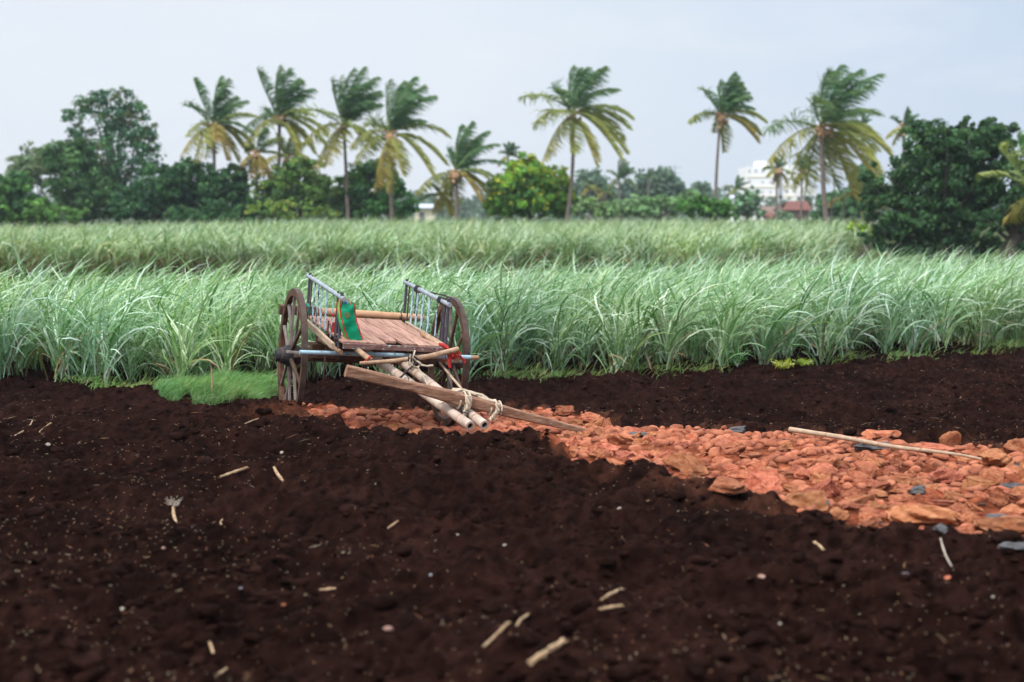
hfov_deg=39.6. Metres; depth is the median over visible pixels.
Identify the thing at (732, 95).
coconut palm
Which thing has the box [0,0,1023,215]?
sky
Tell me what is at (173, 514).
stalk piece
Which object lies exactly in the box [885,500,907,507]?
red stone
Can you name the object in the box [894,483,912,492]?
red stone
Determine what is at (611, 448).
red stone
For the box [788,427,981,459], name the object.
bamboo stick
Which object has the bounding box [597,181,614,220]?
coconut palm
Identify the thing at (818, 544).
stalk piece
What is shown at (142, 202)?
broadleaf tree
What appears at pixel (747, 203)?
broadleaf tree
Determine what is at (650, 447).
red stone
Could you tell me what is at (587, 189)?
coconut palm
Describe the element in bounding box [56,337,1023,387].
verge grass
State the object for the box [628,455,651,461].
red stone
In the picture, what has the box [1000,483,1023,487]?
grey stone
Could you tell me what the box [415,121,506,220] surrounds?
coconut palm
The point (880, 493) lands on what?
red stone
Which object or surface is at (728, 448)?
red stone
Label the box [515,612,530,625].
stalk piece
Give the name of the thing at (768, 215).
hut
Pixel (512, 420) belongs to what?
red stone
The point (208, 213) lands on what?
bush
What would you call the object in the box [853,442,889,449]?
grey stone
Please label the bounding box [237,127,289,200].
coconut palm
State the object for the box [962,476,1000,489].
red stone
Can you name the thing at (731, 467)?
red stone
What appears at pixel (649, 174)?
coconut palm
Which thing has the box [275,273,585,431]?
bullock cart
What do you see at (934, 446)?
red stone
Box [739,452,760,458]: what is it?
red stone
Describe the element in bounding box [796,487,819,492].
red stone
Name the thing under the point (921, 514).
red stone
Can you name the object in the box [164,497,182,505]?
root tuft
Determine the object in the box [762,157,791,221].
coconut palm
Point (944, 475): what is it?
red stone
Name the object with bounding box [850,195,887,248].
bush
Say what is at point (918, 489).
grey stone
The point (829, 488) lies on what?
red stone
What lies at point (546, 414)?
red stone
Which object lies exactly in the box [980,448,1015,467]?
red stone
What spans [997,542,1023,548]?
grey stone
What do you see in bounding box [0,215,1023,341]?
ground
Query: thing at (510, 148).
coconut palm
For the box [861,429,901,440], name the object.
red stone
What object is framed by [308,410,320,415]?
red stone
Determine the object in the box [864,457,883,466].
red stone
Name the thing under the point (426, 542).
straw litter
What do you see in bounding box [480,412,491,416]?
red stone
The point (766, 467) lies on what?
red stone
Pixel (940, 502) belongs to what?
red stone
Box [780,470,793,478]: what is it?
red stone
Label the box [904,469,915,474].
red stone
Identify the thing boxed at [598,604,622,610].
stalk piece
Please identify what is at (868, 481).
red stone
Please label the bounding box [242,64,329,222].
coconut palm
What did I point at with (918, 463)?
red stone
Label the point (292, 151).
coconut palm
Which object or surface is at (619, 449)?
red stone
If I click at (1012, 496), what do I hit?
red stone
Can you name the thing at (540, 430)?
red stone
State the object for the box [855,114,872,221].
coconut palm
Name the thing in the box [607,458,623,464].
red stone
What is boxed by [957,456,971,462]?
red stone
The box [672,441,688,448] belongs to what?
red stone
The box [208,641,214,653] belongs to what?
stalk piece
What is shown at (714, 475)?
red stone
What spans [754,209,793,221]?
bush
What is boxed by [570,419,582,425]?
red stone
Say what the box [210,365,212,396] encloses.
upright stick
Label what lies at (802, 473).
red stone
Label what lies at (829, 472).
red stone
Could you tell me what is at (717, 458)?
red stone
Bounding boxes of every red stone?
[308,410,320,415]
[342,410,358,415]
[344,417,368,425]
[351,420,370,427]
[365,410,376,418]
[386,422,410,429]
[411,428,421,433]
[459,427,490,433]
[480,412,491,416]
[488,424,502,429]
[505,417,517,425]
[513,420,540,426]
[516,423,527,427]
[537,428,561,433]
[538,412,552,416]
[554,405,574,416]
[563,432,584,439]
[565,435,579,446]
[568,446,579,456]
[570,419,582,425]
[578,431,592,436]
[579,412,604,422]
[584,417,603,427]
[587,444,607,451]
[588,449,603,459]
[593,427,604,435]
[600,416,611,425]
[601,442,627,452]
[606,434,633,443]
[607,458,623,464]
[613,447,624,456]
[615,451,635,459]
[627,427,641,431]
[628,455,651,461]
[632,438,649,444]
[637,450,651,458]
[644,435,658,441]
[647,431,667,436]
[648,445,663,452]
[649,450,660,456]
[653,450,675,458]
[662,452,708,474]
[668,430,687,436]
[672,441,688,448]
[687,472,699,476]
[689,443,701,446]
[696,438,725,444]
[696,452,707,456]
[708,476,747,495]
[709,473,719,476]
[712,456,724,460]
[720,441,745,454]
[722,469,747,480]
[723,464,738,469]
[724,436,740,442]
[734,461,747,466]
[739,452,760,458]
[742,466,784,492]
[746,457,770,468]
[760,466,778,470]
[769,448,791,451]
[777,473,786,482]
[779,441,792,447]
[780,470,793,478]
[783,484,800,492]
[785,490,828,510]
[787,464,800,473]
[793,467,810,478]
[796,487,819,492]
[806,462,837,473]
[807,455,838,466]
[810,473,837,485]
[811,469,821,474]
[813,474,840,498]
[818,469,840,478]
[829,507,849,520]
[833,452,860,457]
[834,460,851,467]
[837,487,862,497]
[837,493,875,505]
[839,464,850,468]
[842,502,863,509]
[845,465,878,479]
[850,471,869,483]
[851,461,878,469]
[859,512,881,521]
[860,519,879,527]
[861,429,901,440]
[861,451,884,461]
[862,478,880,484]
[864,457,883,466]
[866,481,890,489]
[869,488,887,496]
[869,501,887,508]
[876,436,892,442]
[884,465,898,471]
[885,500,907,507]
[885,504,956,524]
[888,456,902,466]
[888,488,907,493]
[888,493,913,501]
[888,503,897,509]
[889,472,914,480]
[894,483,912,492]
[896,477,923,486]
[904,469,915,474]
[907,502,922,504]
[914,460,924,465]
[917,472,932,477]
[921,442,957,453]
[923,483,941,489]
[926,500,955,505]
[928,467,963,483]
[939,431,960,447]
[942,507,961,512]
[943,489,963,501]
[948,502,970,510]
[954,510,980,524]
[955,460,970,464]
[956,524,973,532]
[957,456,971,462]
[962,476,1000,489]
[965,502,983,511]
[967,531,982,533]
[970,450,984,456]
[971,516,1023,531]
[974,490,988,497]
[979,468,1005,481]
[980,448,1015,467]
[988,487,1009,506]
[990,485,1010,492]
[991,512,1023,517]
[999,503,1023,513]
[1003,438,1023,453]
[1005,464,1018,472]
[1005,492,1019,499]
[1011,485,1023,496]
[1016,498,1023,508]
[1017,459,1023,480]
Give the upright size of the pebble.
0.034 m
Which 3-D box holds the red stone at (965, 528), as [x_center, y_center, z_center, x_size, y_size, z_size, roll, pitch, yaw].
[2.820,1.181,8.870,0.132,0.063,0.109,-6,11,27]
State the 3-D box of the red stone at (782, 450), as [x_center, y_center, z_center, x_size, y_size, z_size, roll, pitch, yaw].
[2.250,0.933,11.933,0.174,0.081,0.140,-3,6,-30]
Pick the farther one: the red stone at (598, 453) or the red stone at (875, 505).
the red stone at (598, 453)
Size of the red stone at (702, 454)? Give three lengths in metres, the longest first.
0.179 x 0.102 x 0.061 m
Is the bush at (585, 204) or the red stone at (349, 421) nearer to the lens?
the red stone at (349, 421)
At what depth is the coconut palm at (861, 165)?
148.61 m
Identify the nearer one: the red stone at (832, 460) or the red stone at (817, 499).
the red stone at (817, 499)
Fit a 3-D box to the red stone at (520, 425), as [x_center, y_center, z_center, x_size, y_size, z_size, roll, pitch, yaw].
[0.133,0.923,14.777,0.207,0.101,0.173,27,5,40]
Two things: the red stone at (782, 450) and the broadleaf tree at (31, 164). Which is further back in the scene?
the broadleaf tree at (31, 164)
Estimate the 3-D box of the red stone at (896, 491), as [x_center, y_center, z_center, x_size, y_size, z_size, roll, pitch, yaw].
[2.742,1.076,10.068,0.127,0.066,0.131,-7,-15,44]
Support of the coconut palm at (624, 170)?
on the ground at (855, 258)
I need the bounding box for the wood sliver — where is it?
[939,538,953,569]
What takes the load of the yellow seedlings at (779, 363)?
on the ploughed field at (304, 495)
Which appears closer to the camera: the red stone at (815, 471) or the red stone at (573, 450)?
the red stone at (815, 471)
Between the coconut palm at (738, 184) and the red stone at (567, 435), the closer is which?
the red stone at (567, 435)
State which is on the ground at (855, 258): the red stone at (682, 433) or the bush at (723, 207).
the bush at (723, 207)
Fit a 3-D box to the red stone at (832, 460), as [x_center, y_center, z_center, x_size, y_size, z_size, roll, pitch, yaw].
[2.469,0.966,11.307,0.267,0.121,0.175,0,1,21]
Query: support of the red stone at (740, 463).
on the ploughed field at (304, 495)
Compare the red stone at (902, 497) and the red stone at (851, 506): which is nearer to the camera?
the red stone at (851, 506)
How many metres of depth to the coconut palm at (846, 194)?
83.54 m
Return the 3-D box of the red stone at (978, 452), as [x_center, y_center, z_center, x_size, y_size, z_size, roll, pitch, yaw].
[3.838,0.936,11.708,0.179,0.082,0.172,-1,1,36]
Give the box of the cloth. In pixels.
[331,297,362,339]
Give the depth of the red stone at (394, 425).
14.65 m
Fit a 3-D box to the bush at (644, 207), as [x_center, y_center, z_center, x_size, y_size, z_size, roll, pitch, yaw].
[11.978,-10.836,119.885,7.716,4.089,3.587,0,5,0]
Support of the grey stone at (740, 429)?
on the ploughed field at (304, 495)
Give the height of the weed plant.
0.380 m
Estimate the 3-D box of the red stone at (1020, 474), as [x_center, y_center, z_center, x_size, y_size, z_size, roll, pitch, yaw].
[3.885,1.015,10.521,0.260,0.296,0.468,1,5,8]
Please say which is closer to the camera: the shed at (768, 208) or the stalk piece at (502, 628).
the stalk piece at (502, 628)
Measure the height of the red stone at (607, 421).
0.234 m
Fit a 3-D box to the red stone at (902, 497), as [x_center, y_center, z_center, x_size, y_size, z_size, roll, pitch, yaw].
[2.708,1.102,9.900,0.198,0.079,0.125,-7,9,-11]
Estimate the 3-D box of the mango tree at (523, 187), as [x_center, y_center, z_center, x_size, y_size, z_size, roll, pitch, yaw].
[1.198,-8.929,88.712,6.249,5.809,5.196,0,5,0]
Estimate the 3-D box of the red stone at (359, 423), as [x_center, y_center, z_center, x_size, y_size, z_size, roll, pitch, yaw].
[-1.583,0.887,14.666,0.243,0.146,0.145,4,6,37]
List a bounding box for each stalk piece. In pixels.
[172,506,177,522]
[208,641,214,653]
[220,466,248,476]
[273,466,283,481]
[318,587,335,590]
[482,621,510,646]
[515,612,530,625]
[526,637,567,665]
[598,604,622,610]
[600,588,623,599]
[813,541,824,549]
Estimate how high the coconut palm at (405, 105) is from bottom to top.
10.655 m
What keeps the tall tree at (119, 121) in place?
on the ground at (855, 258)
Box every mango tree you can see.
[481,151,580,224]
[856,115,1020,262]
[968,148,1023,264]
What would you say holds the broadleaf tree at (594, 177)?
on the ground at (855, 258)
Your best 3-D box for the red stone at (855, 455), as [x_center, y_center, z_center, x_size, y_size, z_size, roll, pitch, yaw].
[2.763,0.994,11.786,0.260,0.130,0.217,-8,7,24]
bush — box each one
[0,171,57,226]
[4,198,89,227]
[161,197,267,225]
[244,199,340,224]
[571,195,629,222]
[611,188,699,222]
[675,195,737,222]
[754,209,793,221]
[844,222,873,256]
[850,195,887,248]
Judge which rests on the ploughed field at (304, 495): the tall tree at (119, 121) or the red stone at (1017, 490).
the red stone at (1017, 490)
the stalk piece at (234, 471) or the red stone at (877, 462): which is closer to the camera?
the stalk piece at (234, 471)
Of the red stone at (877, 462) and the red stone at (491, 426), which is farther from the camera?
the red stone at (491, 426)
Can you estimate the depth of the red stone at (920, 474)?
10.80 m
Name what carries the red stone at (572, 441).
on the ploughed field at (304, 495)
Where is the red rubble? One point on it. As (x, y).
(815, 445)
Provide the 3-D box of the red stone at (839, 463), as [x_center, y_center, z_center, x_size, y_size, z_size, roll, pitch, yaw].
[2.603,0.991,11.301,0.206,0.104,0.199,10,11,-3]
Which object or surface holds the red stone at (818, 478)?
on the ploughed field at (304, 495)
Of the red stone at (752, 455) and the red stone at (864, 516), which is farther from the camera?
the red stone at (752, 455)
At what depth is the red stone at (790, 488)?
10.17 m
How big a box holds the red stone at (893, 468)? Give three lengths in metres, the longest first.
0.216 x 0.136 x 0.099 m
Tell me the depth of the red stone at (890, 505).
9.44 m
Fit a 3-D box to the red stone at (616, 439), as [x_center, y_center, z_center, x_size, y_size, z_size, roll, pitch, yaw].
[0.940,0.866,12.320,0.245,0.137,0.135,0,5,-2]
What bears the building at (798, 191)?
on the ground at (855, 258)
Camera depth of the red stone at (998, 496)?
9.68 m
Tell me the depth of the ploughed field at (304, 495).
8.40 m
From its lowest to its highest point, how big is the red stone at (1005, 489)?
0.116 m
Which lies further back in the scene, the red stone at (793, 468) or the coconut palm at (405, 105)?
the coconut palm at (405, 105)
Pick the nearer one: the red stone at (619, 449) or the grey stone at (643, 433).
the red stone at (619, 449)
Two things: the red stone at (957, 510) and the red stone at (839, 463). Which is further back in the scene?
the red stone at (839, 463)
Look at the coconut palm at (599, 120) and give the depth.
86.69 m
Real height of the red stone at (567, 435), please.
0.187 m
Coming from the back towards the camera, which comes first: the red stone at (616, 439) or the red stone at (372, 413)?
the red stone at (372, 413)
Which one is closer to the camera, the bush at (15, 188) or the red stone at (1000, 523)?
the red stone at (1000, 523)
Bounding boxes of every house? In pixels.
[415,204,435,223]
[772,201,811,223]
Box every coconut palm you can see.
[179,75,259,169]
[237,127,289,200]
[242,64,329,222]
[258,132,319,225]
[295,66,384,220]
[350,76,451,220]
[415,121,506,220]
[418,183,452,221]
[498,141,527,223]
[517,65,634,222]
[581,183,602,220]
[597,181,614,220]
[606,159,636,221]
[641,167,657,221]
[687,71,768,220]
[723,175,749,224]
[761,64,894,226]
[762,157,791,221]
[792,152,818,221]
[827,174,855,222]
[850,158,884,225]
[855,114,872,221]
[885,106,918,151]
[976,130,1023,229]
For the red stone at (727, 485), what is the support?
on the ploughed field at (304, 495)
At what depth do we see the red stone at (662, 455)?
11.48 m
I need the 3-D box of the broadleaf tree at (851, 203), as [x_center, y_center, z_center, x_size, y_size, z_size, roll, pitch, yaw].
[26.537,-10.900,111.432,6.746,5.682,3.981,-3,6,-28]
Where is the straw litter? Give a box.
[0,344,1022,681]
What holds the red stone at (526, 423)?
on the ploughed field at (304, 495)
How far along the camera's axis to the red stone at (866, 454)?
11.55 m
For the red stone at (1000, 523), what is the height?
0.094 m
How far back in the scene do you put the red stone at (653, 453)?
11.77 m
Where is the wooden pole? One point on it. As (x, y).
(831, 209)
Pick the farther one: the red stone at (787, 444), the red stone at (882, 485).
the red stone at (787, 444)
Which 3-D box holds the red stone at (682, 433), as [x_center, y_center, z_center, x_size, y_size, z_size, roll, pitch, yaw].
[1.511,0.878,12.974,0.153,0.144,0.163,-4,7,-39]
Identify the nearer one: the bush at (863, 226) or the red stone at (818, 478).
the red stone at (818, 478)
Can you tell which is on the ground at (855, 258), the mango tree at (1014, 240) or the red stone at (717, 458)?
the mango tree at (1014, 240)
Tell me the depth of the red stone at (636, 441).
12.19 m
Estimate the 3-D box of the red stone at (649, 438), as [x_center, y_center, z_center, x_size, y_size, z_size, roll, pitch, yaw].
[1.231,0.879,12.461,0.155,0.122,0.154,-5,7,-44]
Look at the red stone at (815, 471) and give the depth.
10.84 m
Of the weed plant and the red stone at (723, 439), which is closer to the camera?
the red stone at (723, 439)
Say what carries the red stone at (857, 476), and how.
on the ploughed field at (304, 495)
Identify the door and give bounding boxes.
[419,212,423,221]
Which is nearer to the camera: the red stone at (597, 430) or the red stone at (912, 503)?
the red stone at (912, 503)
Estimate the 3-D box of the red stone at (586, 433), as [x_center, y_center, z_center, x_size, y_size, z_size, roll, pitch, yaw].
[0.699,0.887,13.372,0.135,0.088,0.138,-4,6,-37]
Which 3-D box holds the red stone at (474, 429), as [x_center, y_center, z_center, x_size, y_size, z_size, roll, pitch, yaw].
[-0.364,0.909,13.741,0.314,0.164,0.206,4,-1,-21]
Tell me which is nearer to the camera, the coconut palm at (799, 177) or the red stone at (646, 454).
the red stone at (646, 454)
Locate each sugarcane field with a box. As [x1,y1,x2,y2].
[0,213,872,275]
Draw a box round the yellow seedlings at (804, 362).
[792,356,814,365]
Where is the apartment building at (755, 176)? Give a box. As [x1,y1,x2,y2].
[739,161,798,220]
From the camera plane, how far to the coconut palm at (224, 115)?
94.88 m
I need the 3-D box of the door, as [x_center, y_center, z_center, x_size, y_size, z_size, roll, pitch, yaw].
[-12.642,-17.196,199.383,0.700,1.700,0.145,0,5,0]
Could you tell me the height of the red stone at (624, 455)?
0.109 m
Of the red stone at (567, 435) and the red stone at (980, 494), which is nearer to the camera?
the red stone at (980, 494)
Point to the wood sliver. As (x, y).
(945, 552)
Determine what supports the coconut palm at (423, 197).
on the ground at (855, 258)
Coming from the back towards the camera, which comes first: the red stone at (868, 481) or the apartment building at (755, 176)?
the apartment building at (755, 176)
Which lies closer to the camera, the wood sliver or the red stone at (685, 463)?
the wood sliver
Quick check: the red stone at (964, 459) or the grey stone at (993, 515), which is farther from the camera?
the red stone at (964, 459)
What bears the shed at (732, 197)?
on the ground at (855, 258)
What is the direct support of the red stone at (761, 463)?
on the ploughed field at (304, 495)
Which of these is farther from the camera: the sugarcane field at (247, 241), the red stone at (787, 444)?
the sugarcane field at (247, 241)
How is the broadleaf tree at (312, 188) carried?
on the ground at (855, 258)
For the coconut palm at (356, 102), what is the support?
on the ground at (855, 258)
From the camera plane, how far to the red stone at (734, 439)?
12.14 m
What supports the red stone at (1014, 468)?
on the ploughed field at (304, 495)
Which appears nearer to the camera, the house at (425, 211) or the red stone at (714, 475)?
the red stone at (714, 475)
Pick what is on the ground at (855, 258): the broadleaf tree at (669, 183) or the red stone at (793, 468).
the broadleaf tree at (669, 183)
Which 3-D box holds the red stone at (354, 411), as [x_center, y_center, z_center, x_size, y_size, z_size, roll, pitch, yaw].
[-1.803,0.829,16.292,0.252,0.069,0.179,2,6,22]
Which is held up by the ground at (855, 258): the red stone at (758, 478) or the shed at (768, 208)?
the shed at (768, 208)
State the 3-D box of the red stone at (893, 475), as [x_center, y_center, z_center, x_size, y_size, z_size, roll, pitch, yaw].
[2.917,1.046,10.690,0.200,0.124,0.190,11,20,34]
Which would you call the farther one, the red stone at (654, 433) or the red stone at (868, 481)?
the red stone at (654, 433)
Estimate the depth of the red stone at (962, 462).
11.37 m
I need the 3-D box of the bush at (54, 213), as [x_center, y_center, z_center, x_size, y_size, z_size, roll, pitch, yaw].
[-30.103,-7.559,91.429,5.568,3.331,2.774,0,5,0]
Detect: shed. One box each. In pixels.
[728,195,738,221]
[754,206,774,221]
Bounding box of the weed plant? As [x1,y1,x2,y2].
[724,343,751,366]
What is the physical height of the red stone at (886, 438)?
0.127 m
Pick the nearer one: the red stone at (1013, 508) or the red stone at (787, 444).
the red stone at (1013, 508)
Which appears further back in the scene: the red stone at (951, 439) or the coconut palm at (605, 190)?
the coconut palm at (605, 190)
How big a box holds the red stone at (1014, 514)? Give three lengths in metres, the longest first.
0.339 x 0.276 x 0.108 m
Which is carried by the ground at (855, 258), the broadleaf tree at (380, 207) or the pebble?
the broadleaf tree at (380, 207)
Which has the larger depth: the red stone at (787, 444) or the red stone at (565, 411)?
the red stone at (565, 411)
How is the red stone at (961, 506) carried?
on the ploughed field at (304, 495)
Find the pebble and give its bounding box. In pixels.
[383,626,393,630]
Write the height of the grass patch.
0.540 m
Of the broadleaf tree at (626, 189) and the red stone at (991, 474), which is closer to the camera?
the red stone at (991, 474)
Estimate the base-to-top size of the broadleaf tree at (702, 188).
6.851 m
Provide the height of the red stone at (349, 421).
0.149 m
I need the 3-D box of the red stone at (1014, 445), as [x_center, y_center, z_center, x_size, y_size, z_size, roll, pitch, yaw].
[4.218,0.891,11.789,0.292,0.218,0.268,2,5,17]
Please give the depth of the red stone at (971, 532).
8.73 m
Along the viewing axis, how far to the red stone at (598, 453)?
11.41 m
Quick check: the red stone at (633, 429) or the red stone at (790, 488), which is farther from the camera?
the red stone at (633, 429)
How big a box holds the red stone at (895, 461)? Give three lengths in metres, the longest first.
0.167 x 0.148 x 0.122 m
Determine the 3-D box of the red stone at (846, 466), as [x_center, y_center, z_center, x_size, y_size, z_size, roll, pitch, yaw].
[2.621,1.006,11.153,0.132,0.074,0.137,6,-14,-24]
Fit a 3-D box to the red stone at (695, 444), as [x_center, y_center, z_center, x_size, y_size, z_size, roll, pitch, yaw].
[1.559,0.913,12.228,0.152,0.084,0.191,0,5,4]
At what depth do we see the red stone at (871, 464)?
11.09 m
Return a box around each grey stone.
[629,432,646,435]
[729,426,745,433]
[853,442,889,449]
[909,485,924,494]
[933,523,947,532]
[986,513,1007,516]
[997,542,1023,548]
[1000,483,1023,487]
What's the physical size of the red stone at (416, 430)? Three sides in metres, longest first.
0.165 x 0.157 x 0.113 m
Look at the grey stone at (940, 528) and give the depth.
7.95 m
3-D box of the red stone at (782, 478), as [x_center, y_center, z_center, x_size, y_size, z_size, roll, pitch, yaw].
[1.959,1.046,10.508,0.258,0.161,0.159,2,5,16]
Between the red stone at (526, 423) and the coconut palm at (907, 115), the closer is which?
the red stone at (526, 423)
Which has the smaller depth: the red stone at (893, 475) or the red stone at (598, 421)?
the red stone at (893, 475)
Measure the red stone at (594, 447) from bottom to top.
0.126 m
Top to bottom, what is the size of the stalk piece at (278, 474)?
0.070 m
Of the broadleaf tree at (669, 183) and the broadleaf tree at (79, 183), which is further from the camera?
the broadleaf tree at (669, 183)
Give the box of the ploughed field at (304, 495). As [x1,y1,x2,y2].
[0,341,1023,681]
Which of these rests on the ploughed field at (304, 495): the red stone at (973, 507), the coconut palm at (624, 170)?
the red stone at (973, 507)
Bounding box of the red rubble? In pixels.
[302,402,1023,549]
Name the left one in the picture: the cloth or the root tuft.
the root tuft
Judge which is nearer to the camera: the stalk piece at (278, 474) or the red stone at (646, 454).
the stalk piece at (278, 474)
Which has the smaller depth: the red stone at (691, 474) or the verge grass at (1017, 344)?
the red stone at (691, 474)
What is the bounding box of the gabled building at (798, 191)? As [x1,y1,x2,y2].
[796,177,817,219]
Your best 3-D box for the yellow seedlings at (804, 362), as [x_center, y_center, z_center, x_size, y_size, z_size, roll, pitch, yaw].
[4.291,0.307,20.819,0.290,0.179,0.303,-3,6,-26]
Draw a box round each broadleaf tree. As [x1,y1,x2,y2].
[4,139,64,206]
[39,136,121,227]
[108,161,194,226]
[156,156,253,221]
[248,154,354,222]
[330,158,395,222]
[351,169,420,221]
[571,166,616,214]
[606,177,635,218]
[633,164,686,219]
[686,181,711,222]
[732,185,761,221]
[809,166,886,223]
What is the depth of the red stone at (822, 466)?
11.00 m
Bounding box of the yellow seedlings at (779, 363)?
[769,358,793,369]
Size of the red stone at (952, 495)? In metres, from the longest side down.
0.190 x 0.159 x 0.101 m
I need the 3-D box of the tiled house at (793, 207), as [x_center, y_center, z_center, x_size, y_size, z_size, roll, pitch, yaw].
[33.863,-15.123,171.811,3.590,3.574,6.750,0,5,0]
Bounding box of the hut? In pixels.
[757,212,773,221]
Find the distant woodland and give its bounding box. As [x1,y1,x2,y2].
[24,183,1002,222]
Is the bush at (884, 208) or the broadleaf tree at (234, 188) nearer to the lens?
the bush at (884, 208)
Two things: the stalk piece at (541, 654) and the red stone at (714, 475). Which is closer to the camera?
the stalk piece at (541, 654)
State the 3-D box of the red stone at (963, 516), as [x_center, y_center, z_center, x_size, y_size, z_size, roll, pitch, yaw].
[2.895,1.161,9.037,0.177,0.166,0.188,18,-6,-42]
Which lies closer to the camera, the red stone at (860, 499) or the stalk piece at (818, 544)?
the stalk piece at (818, 544)
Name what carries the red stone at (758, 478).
on the ploughed field at (304, 495)
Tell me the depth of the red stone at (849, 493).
10.00 m
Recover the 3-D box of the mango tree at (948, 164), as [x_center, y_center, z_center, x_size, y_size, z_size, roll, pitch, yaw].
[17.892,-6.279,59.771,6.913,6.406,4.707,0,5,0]
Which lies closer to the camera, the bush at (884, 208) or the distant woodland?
the bush at (884, 208)
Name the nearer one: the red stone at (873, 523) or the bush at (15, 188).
the red stone at (873, 523)
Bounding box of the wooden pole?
[830,194,831,221]
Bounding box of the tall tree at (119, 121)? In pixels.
[60,86,166,224]
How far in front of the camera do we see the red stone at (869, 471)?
10.68 m
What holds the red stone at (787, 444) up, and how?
on the ploughed field at (304, 495)
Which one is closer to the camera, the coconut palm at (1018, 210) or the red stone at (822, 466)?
the red stone at (822, 466)
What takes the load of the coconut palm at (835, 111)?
on the ground at (855, 258)
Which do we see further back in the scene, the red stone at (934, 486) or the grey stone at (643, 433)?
the grey stone at (643, 433)
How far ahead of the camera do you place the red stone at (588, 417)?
15.62 m
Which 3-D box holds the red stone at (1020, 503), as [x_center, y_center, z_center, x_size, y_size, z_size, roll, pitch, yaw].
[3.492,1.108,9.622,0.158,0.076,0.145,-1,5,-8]
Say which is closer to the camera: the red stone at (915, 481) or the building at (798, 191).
the red stone at (915, 481)
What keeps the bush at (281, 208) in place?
on the ground at (855, 258)
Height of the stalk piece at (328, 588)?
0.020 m
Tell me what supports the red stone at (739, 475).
on the ploughed field at (304, 495)
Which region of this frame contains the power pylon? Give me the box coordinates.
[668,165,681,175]
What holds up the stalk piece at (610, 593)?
on the ploughed field at (304, 495)
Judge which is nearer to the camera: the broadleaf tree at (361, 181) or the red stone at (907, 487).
the red stone at (907, 487)
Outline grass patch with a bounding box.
[148,362,292,404]
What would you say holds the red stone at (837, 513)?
on the ploughed field at (304, 495)

